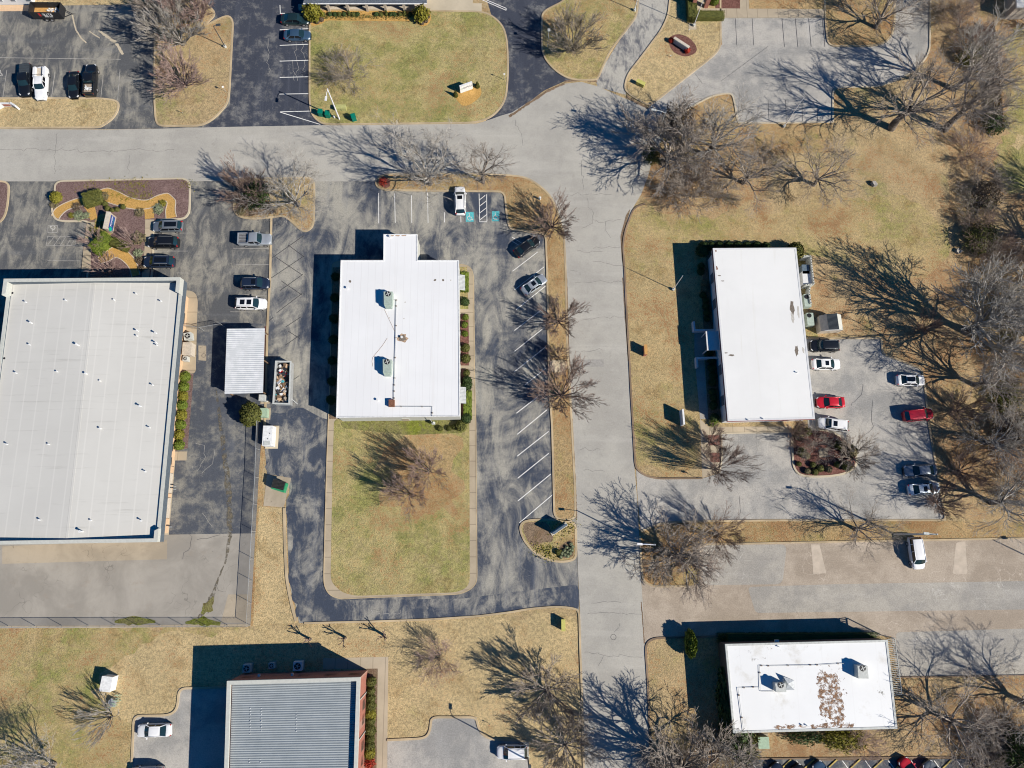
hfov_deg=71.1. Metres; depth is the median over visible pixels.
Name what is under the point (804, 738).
leafy shrub
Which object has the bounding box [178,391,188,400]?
round bush
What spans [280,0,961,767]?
parking lines
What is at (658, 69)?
lawn
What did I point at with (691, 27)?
slab
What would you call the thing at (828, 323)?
garden shed
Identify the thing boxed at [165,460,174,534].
pavement
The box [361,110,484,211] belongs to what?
bare tree
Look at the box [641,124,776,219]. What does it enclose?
leafy ground
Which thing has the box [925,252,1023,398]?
bare tree
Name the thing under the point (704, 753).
bare tree
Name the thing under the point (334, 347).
planting bed
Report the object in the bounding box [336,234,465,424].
office building
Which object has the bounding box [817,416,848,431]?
parked car
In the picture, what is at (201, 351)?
slab
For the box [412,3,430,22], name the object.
leafy shrub
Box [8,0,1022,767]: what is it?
ground
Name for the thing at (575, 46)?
bare tree
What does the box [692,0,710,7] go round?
brick entrance
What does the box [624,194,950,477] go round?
grass field
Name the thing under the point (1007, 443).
brush
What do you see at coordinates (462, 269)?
planting bed
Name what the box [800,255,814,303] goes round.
block screen
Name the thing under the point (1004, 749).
brush
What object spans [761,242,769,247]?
round bush
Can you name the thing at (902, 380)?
parked car
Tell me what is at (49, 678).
grass lawn
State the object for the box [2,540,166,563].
yard apron
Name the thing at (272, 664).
air conditioner
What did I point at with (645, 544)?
street lamp
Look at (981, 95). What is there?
bare tree
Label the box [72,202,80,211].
plant
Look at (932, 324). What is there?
bare tree
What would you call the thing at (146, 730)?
parked car
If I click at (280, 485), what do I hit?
dumpster
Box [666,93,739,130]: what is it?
kerb
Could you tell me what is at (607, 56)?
kerb
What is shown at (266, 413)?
utility cabinet
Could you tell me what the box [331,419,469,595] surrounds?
lawn
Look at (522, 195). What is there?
grass island
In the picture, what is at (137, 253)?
plant
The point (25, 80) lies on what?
pickup truck
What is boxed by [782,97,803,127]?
bare pole
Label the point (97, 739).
bare tree
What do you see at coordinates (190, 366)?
pavement
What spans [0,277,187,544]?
warehouse
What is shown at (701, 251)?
round bush
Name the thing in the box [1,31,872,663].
cracks
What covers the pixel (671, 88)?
kerb
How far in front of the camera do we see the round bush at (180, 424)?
111.61 m
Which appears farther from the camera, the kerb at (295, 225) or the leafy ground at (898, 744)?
the kerb at (295, 225)
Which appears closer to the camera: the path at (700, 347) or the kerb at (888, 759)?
the kerb at (888, 759)
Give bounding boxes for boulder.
[870,181,877,186]
[955,248,962,253]
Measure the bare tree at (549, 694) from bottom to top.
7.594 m
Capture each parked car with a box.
[66,71,81,99]
[133,764,165,767]
[137,722,172,739]
[144,254,175,268]
[148,235,179,249]
[153,219,184,233]
[234,296,267,310]
[240,276,270,290]
[281,12,309,26]
[283,28,311,42]
[453,187,466,215]
[497,743,526,761]
[513,236,539,258]
[520,274,546,295]
[769,761,782,767]
[791,762,803,767]
[808,338,839,352]
[810,357,840,370]
[811,759,828,767]
[815,395,844,408]
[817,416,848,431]
[895,373,924,386]
[897,756,915,767]
[901,407,933,422]
[902,463,937,477]
[906,481,939,495]
[921,759,940,767]
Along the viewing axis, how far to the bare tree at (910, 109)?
113.34 m
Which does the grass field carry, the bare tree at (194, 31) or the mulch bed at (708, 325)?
the mulch bed at (708, 325)
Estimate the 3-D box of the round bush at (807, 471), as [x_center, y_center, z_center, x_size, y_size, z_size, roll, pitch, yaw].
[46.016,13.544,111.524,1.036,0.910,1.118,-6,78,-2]
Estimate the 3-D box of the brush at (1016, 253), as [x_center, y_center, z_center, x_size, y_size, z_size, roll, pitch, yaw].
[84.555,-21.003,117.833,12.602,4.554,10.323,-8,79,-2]
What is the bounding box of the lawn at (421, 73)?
[310,11,506,122]
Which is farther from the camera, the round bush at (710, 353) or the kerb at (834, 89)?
the kerb at (834, 89)
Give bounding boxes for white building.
[0,0,34,4]
[1004,0,1023,19]
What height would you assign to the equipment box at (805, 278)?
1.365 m
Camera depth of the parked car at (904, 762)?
102.75 m
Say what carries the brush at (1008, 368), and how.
on the leafy ground at (862, 304)
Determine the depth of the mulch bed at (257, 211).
119.91 m
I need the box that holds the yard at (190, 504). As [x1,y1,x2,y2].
[169,321,265,534]
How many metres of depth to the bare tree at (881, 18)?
122.71 m
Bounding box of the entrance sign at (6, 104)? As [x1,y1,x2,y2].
[0,102,19,109]
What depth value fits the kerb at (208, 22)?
124.59 m
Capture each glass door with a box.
[334,4,345,6]
[349,4,361,6]
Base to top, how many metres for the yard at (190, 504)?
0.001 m
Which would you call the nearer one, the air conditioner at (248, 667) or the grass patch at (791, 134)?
the air conditioner at (248, 667)
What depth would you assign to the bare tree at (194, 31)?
120.49 m
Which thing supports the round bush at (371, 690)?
on the planting bed at (372, 672)
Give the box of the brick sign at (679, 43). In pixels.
[673,37,689,49]
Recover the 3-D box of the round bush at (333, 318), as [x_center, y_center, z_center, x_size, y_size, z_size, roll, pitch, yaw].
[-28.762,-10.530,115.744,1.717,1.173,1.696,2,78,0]
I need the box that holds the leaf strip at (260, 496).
[250,443,263,625]
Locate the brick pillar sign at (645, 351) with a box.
[643,344,647,355]
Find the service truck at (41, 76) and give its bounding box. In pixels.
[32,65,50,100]
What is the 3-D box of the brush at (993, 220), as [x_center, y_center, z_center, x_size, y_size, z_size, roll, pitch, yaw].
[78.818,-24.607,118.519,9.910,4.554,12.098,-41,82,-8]
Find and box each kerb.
[0,97,119,128]
[0,180,9,221]
[51,178,190,277]
[130,686,226,767]
[153,1,233,126]
[233,177,314,231]
[264,218,271,425]
[283,508,296,621]
[304,606,584,767]
[309,9,508,124]
[323,261,476,598]
[375,173,575,520]
[387,716,528,741]
[519,519,576,562]
[541,0,638,80]
[622,203,702,478]
[624,0,721,104]
[639,536,685,586]
[641,338,945,531]
[645,635,721,766]
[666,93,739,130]
[700,537,1023,544]
[721,432,788,433]
[740,121,832,123]
[755,756,990,759]
[791,429,857,477]
[807,337,880,338]
[820,758,975,760]
[824,0,895,46]
[832,0,930,121]
[900,675,1023,677]
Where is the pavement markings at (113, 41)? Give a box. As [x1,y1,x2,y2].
[98,29,123,54]
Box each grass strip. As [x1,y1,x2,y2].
[253,506,296,625]
[640,521,1023,584]
[647,637,723,767]
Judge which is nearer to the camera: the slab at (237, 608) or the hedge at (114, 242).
the slab at (237, 608)
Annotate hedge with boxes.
[81,188,104,208]
[87,230,112,255]
[109,237,130,252]
[460,271,468,292]
[463,390,471,418]
[686,0,697,22]
[697,9,724,21]
[715,632,879,641]
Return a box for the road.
[0,82,665,767]
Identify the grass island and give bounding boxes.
[0,99,116,126]
[155,3,231,124]
[234,178,312,229]
[377,174,573,518]
[521,521,574,560]
[826,0,893,44]
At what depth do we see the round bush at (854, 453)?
111.44 m
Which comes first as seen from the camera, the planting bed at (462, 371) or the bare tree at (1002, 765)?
the bare tree at (1002, 765)
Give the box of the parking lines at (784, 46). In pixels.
[696,18,824,120]
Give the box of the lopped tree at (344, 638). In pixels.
[337,636,346,647]
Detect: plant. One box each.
[48,201,58,208]
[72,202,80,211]
[73,209,84,221]
[82,212,89,218]
[102,191,108,199]
[131,230,145,244]
[133,249,143,258]
[134,208,144,216]
[134,256,143,263]
[153,204,164,214]
[159,200,166,205]
[364,758,375,767]
[709,420,718,427]
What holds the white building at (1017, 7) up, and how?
on the leafy ground at (862, 304)
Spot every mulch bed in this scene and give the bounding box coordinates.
[235,181,274,215]
[379,177,389,187]
[456,85,480,105]
[523,522,552,546]
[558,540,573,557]
[669,34,696,55]
[701,251,720,418]
[708,435,719,444]
[710,453,720,461]
[715,0,739,7]
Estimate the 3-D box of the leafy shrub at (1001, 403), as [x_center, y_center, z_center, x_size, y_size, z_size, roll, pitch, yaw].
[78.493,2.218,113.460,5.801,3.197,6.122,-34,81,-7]
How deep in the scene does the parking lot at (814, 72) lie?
126.50 m
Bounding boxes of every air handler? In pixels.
[802,294,811,308]
[804,313,813,326]
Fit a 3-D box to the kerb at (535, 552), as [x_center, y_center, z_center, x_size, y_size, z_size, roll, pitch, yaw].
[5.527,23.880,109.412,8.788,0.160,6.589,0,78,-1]
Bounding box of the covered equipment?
[107,694,120,707]
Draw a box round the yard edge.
[0,624,249,627]
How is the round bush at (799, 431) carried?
on the mulch island at (813, 458)
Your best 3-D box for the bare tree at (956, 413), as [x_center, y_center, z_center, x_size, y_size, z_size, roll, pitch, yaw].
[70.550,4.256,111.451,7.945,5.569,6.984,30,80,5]
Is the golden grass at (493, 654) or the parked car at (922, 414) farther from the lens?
the parked car at (922, 414)
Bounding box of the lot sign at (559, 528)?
[550,522,567,535]
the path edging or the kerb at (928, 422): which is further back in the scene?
the path edging
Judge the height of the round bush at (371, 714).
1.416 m
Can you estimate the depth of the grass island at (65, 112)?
123.06 m
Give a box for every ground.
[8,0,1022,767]
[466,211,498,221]
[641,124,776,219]
[683,676,1023,767]
[804,0,1023,522]
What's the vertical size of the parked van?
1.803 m
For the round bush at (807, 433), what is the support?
on the mulch island at (813, 458)
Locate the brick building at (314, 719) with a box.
[224,670,366,767]
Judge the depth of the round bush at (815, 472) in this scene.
111.31 m
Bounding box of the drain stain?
[198,391,232,618]
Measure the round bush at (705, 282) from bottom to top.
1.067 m
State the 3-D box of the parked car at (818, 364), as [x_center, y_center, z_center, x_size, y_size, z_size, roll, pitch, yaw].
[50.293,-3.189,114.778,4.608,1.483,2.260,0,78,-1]
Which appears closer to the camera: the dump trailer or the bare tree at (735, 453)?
the bare tree at (735, 453)
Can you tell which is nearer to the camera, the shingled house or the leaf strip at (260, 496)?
the leaf strip at (260, 496)
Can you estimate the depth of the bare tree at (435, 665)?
103.66 m
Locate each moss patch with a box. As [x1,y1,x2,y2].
[115,616,154,625]
[185,616,220,626]
[201,597,213,614]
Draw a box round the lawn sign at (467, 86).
[459,81,472,92]
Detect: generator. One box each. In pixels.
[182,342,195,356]
[262,426,278,448]
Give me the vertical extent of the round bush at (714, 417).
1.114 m
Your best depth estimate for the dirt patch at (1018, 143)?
123.91 m
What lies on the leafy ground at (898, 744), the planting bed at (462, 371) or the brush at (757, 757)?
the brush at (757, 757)
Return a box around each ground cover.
[74,177,580,563]
[325,11,413,22]
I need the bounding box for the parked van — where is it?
[906,537,926,569]
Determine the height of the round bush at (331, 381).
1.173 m
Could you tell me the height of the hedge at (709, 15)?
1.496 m
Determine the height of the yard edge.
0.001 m
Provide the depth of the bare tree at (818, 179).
116.61 m
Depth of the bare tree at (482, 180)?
114.82 m
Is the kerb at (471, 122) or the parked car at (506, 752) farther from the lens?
the kerb at (471, 122)
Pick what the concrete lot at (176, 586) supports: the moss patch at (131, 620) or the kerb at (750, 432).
the moss patch at (131, 620)
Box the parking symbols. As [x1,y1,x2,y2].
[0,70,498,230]
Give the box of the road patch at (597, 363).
[574,359,603,366]
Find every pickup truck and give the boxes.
[16,63,33,97]
[82,64,99,97]
[237,231,272,246]
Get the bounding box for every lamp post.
[213,23,226,47]
[325,88,339,119]
[893,532,937,534]
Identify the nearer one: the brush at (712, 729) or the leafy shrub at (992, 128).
the brush at (712, 729)
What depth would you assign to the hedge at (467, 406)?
112.98 m
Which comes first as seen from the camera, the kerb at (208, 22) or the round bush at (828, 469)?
the round bush at (828, 469)
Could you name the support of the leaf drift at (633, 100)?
on the road
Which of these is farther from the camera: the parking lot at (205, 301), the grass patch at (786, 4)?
the grass patch at (786, 4)
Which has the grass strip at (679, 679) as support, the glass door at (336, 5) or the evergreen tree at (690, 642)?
the evergreen tree at (690, 642)
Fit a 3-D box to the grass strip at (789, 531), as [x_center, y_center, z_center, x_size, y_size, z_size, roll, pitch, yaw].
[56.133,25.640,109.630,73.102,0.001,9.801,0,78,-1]
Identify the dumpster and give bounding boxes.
[271,479,287,492]
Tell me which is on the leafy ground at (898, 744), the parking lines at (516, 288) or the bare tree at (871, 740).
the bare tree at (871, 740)
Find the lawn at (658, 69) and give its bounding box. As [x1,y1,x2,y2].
[626,0,719,102]
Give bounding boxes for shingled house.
[303,0,426,11]
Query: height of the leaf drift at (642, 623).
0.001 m
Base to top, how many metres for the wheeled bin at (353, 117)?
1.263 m
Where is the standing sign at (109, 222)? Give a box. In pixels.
[103,211,115,232]
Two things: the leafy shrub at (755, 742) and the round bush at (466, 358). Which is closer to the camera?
the leafy shrub at (755, 742)
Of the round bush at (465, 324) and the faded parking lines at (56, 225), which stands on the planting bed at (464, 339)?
the round bush at (465, 324)
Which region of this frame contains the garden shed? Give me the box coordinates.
[815,313,842,333]
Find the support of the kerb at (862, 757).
on the ground at (896, 162)
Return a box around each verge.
[620,210,629,262]
[993,26,1023,193]
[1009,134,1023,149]
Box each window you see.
[710,272,713,284]
[712,298,715,310]
[718,364,721,375]
[720,394,724,406]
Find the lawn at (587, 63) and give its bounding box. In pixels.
[543,0,636,78]
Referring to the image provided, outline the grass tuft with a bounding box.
[236,205,246,215]
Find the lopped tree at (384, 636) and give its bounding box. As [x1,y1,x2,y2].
[376,630,386,640]
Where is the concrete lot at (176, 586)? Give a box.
[0,533,254,625]
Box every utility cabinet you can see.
[99,674,118,691]
[259,395,269,403]
[260,408,270,419]
[335,104,346,110]
[561,619,564,630]
[636,79,645,87]
[754,733,769,748]
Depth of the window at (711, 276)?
116.27 m
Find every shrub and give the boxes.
[300,3,323,22]
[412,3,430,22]
[641,142,661,164]
[661,102,695,133]
[710,0,718,5]
[722,733,759,765]
[782,731,826,747]
[819,730,867,754]
[955,40,984,66]
[961,218,1000,255]
[972,179,1005,207]
[982,109,1008,137]
[987,381,1023,413]
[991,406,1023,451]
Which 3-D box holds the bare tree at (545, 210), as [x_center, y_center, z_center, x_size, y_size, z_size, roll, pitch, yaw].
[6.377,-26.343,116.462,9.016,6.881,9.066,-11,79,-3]
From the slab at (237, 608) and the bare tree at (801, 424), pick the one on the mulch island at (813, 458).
the bare tree at (801, 424)
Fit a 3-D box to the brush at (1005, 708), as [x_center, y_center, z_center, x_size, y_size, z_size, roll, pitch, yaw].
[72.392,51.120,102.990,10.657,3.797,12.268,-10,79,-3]
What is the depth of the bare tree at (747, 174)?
116.67 m
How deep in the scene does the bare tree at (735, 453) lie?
106.71 m
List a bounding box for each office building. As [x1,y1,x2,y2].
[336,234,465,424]
[691,248,814,422]
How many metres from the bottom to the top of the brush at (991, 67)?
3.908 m
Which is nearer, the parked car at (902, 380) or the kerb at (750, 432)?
the kerb at (750, 432)
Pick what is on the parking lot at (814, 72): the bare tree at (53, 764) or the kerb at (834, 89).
the kerb at (834, 89)
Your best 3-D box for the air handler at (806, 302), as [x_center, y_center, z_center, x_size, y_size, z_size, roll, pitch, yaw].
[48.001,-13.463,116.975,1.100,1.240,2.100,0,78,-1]
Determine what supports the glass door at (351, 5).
in the shingled house
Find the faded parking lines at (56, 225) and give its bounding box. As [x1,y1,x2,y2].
[0,57,757,465]
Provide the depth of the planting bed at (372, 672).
104.58 m
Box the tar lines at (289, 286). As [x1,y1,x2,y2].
[269,235,303,379]
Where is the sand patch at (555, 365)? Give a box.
[550,360,566,372]
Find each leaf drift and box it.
[509,83,564,116]
[564,80,596,82]
[567,287,569,364]
[573,434,576,517]
[622,278,628,360]
[626,95,647,108]
[641,602,644,643]
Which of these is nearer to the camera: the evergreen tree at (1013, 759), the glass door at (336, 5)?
the evergreen tree at (1013, 759)
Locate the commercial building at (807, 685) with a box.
[718,634,901,732]
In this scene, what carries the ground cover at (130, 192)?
on the parking lot at (210, 247)
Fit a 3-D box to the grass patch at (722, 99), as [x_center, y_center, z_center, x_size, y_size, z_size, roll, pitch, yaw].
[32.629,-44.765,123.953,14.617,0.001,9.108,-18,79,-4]
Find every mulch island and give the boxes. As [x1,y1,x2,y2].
[0,182,6,219]
[53,179,188,277]
[793,431,855,475]
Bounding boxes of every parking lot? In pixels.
[0,4,229,128]
[0,179,269,341]
[133,688,226,767]
[197,278,212,329]
[265,181,578,622]
[387,717,528,767]
[636,339,943,529]
[642,539,1023,676]
[648,0,928,121]
[742,758,1021,767]
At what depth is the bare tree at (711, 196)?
118.51 m
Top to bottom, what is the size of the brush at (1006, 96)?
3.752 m
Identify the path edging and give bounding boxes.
[51,188,176,276]
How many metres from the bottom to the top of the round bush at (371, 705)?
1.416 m
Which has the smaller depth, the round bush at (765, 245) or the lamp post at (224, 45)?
the round bush at (765, 245)
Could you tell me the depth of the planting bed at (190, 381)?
113.91 m
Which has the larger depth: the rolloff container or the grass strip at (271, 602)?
the rolloff container
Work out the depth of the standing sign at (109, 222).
117.43 m
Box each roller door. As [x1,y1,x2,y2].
[166,497,170,518]
[168,473,172,493]
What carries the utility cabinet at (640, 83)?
on the lawn at (658, 69)
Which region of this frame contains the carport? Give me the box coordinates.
[225,328,269,395]
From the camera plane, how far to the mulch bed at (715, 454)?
112.30 m
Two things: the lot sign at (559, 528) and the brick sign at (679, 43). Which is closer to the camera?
the lot sign at (559, 528)
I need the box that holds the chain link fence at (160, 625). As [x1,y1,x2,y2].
[0,421,259,627]
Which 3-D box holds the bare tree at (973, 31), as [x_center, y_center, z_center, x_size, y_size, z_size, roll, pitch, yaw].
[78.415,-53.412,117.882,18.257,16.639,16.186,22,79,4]
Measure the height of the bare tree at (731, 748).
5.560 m
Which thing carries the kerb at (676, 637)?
on the grass strip at (679, 679)
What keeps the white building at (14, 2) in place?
on the ground at (896, 162)
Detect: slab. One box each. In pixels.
[174,451,186,459]
[198,345,205,360]
[221,594,249,622]
[689,23,696,29]
[818,448,827,456]
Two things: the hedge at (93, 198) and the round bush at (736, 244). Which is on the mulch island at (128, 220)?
the hedge at (93, 198)
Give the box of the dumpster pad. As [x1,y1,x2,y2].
[264,475,290,506]
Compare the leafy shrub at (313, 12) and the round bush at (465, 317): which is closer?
the round bush at (465, 317)
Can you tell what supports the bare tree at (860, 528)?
on the grass strip at (789, 531)
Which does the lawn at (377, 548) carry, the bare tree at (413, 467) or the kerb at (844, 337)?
the bare tree at (413, 467)
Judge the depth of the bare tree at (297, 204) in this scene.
114.94 m
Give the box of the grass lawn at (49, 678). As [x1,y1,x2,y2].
[0,626,252,767]
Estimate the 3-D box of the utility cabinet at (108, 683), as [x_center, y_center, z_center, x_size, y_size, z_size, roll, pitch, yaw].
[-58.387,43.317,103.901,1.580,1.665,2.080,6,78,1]
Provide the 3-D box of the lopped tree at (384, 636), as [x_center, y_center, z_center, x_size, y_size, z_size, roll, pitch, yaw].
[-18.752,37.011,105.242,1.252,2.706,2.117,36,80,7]
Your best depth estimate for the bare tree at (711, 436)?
110.17 m
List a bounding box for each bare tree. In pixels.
[0,723,61,767]
[68,692,120,751]
[78,224,103,251]
[83,251,121,277]
[117,226,138,249]
[124,0,189,16]
[130,0,209,53]
[146,0,214,32]
[147,33,212,104]
[214,151,272,210]
[231,140,327,233]
[312,43,382,97]
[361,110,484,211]
[375,469,427,523]
[402,444,447,495]
[411,636,462,690]
[448,139,515,194]
[504,652,583,751]
[524,190,578,245]
[528,351,605,422]
[529,701,617,767]
[537,293,591,341]
[545,341,570,366]
[546,0,611,57]
[612,83,741,196]
[617,500,727,609]
[626,708,770,767]
[635,725,711,767]
[651,81,770,174]
[665,158,733,220]
[667,531,727,609]
[697,422,733,455]
[701,439,764,490]
[705,501,750,565]
[710,132,793,221]
[713,734,760,767]
[776,130,872,211]
[785,420,816,448]
[796,419,836,468]
[834,0,942,38]
[834,428,885,482]
[836,483,908,563]
[843,729,891,767]
[866,40,1013,150]
[902,653,1023,767]
[911,306,953,338]
[912,30,1023,140]
[924,476,977,520]
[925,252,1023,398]
[934,1,1023,93]
[945,440,998,492]
[947,385,998,428]
[951,401,1023,491]
[956,323,1023,435]
[965,447,1023,549]
[977,731,1023,767]
[996,653,1023,743]
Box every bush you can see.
[49,191,62,203]
[173,439,184,449]
[174,429,184,440]
[175,419,186,429]
[176,400,187,410]
[176,409,187,419]
[178,381,189,391]
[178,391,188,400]
[179,371,190,381]
[239,401,261,427]
[240,181,271,210]
[326,395,335,405]
[327,334,337,343]
[327,355,337,364]
[327,376,335,385]
[329,314,338,323]
[330,272,339,280]
[330,293,338,301]
[364,748,374,759]
[365,701,376,710]
[365,710,376,718]
[365,718,375,726]
[365,725,376,736]
[365,735,374,742]
[365,742,374,750]
[366,676,376,687]
[366,686,375,695]
[366,695,375,702]
[379,176,387,185]
[455,420,465,431]
[460,297,469,305]
[461,343,469,352]
[461,354,470,363]
[461,376,471,383]
[461,381,472,390]
[461,413,471,423]
[462,314,468,320]
[462,321,467,327]
[462,330,468,336]
[463,369,470,375]
[695,245,708,257]
[698,241,707,246]
[701,279,708,286]
[705,349,713,355]
[707,241,714,250]
[710,412,719,421]
[715,241,722,247]
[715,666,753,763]
[723,241,732,247]
[733,241,742,247]
[742,241,751,247]
[751,241,760,247]
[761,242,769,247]
[787,241,803,258]
[793,430,803,440]
[797,447,806,456]
[803,427,812,436]
[804,468,810,474]
[812,469,818,475]
[816,464,824,471]
[825,466,832,472]
[833,461,839,467]
[834,440,844,450]
[841,460,852,471]
[845,444,858,457]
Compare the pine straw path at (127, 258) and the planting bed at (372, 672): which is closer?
the planting bed at (372, 672)
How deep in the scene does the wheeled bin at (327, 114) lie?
122.46 m
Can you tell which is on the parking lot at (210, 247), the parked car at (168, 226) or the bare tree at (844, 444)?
the parked car at (168, 226)
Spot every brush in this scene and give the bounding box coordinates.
[632,742,681,767]
[646,157,696,209]
[652,110,684,140]
[667,725,731,767]
[674,162,718,193]
[681,722,741,767]
[705,176,743,209]
[717,738,770,767]
[912,0,978,29]
[932,0,996,52]
[946,150,1018,209]
[948,123,1000,172]
[950,183,1014,239]
[952,14,1020,72]
[956,700,1023,767]
[958,208,1023,268]
[967,227,1023,280]
[973,59,1020,101]
[974,694,1023,767]
[975,88,1018,132]
[975,266,1023,319]
[980,406,1023,476]
[981,335,1023,401]
[988,466,1023,516]
[990,725,1022,767]
[994,289,1023,341]
[999,230,1023,280]
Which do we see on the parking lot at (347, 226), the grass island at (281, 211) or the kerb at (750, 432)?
the grass island at (281, 211)
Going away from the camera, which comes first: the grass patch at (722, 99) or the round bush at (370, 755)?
the round bush at (370, 755)
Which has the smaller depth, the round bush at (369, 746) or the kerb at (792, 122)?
the round bush at (369, 746)
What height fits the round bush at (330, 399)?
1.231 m
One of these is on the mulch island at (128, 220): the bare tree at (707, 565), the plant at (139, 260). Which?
the plant at (139, 260)
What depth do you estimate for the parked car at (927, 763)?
102.72 m
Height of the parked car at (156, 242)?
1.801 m
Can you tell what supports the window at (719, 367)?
in the office building at (756, 341)
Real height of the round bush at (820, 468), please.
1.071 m
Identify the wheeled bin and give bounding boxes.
[317,108,323,116]
[325,110,330,117]
[350,113,356,121]
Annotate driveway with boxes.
[204,0,322,126]
[265,408,327,616]
[299,585,578,621]
[486,0,569,120]
[596,0,668,94]
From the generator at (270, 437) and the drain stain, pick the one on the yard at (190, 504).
the drain stain
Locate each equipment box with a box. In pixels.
[799,265,809,273]
[799,271,811,286]
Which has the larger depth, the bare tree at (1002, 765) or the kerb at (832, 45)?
the kerb at (832, 45)
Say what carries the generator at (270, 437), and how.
on the driveway at (298, 456)
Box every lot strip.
[703,544,785,584]
[749,581,1023,612]
[811,544,825,573]
[896,629,1023,675]
[953,542,966,573]
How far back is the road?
121.05 m
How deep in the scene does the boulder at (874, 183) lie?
121.52 m
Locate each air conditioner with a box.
[182,356,189,361]
[183,332,193,341]
[242,662,253,672]
[268,660,276,668]
[293,659,304,670]
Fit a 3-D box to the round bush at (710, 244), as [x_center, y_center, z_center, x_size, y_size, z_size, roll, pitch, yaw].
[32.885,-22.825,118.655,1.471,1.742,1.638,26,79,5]
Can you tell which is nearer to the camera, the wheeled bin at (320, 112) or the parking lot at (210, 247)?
the parking lot at (210, 247)
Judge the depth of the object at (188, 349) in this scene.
113.33 m
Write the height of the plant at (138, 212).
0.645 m
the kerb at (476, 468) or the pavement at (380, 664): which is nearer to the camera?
the pavement at (380, 664)
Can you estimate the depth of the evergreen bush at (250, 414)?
110.38 m
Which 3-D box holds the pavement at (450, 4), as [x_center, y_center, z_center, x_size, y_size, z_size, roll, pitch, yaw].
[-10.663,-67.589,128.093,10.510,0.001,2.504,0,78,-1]
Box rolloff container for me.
[272,361,295,405]
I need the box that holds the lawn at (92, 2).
[35,0,124,4]
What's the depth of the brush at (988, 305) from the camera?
116.75 m
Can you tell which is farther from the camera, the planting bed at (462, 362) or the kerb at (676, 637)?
the planting bed at (462, 362)
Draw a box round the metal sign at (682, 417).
[679,409,684,425]
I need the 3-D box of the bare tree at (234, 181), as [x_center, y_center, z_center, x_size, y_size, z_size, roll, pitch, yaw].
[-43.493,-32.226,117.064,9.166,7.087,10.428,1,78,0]
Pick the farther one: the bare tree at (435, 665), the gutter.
the gutter
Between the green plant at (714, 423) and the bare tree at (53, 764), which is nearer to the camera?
the bare tree at (53, 764)
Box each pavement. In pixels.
[0,5,28,10]
[81,221,94,271]
[142,219,153,276]
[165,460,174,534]
[182,290,197,373]
[298,4,419,9]
[323,657,387,767]
[324,262,475,597]
[424,0,481,10]
[697,8,823,17]
[700,419,790,477]
[740,0,748,9]
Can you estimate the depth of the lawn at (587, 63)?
127.31 m
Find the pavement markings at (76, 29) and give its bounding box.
[72,14,86,42]
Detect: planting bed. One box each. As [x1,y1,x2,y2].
[175,385,192,450]
[187,374,192,384]
[311,10,430,25]
[329,267,339,418]
[365,668,377,767]
[460,267,467,308]
[460,314,468,342]
[460,343,468,365]
[461,369,468,390]
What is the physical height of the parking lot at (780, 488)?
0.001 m
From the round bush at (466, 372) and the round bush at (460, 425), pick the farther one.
the round bush at (466, 372)
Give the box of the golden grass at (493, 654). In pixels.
[91,612,582,767]
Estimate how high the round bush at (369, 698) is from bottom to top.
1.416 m
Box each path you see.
[53,187,175,276]
[694,333,707,418]
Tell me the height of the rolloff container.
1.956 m
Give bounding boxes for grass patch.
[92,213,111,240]
[341,420,466,434]
[373,434,464,519]
[664,94,739,151]
[744,123,832,152]
[749,0,823,8]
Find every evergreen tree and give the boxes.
[684,628,697,659]
[993,726,1023,767]
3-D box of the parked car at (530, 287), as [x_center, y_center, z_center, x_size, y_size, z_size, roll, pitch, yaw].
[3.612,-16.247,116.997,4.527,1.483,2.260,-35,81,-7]
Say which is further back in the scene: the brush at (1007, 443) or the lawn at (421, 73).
the lawn at (421, 73)
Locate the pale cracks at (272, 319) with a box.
[196,45,925,615]
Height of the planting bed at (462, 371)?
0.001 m
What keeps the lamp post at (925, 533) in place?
on the grass strip at (789, 531)
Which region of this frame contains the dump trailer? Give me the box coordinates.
[28,2,71,21]
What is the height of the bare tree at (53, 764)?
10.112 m
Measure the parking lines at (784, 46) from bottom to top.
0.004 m
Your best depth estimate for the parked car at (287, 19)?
126.16 m
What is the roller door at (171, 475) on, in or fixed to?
in the warehouse
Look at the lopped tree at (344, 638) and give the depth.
104.28 m
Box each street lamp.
[637,543,655,544]
[651,108,665,141]
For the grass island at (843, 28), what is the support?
on the parking lot at (814, 72)
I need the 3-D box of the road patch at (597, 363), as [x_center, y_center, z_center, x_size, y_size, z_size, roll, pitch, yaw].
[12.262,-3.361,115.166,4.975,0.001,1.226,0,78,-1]
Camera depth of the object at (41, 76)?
122.78 m
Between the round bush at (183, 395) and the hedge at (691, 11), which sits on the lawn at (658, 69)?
the hedge at (691, 11)
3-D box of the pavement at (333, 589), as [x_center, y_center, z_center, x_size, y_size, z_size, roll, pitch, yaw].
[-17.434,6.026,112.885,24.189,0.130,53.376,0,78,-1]
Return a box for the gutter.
[263,326,265,384]
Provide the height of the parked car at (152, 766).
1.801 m
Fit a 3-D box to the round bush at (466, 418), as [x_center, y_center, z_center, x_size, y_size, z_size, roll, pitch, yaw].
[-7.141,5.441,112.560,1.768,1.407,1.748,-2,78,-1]
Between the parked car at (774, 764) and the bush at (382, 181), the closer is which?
the parked car at (774, 764)
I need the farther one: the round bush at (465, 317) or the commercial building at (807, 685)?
the round bush at (465, 317)

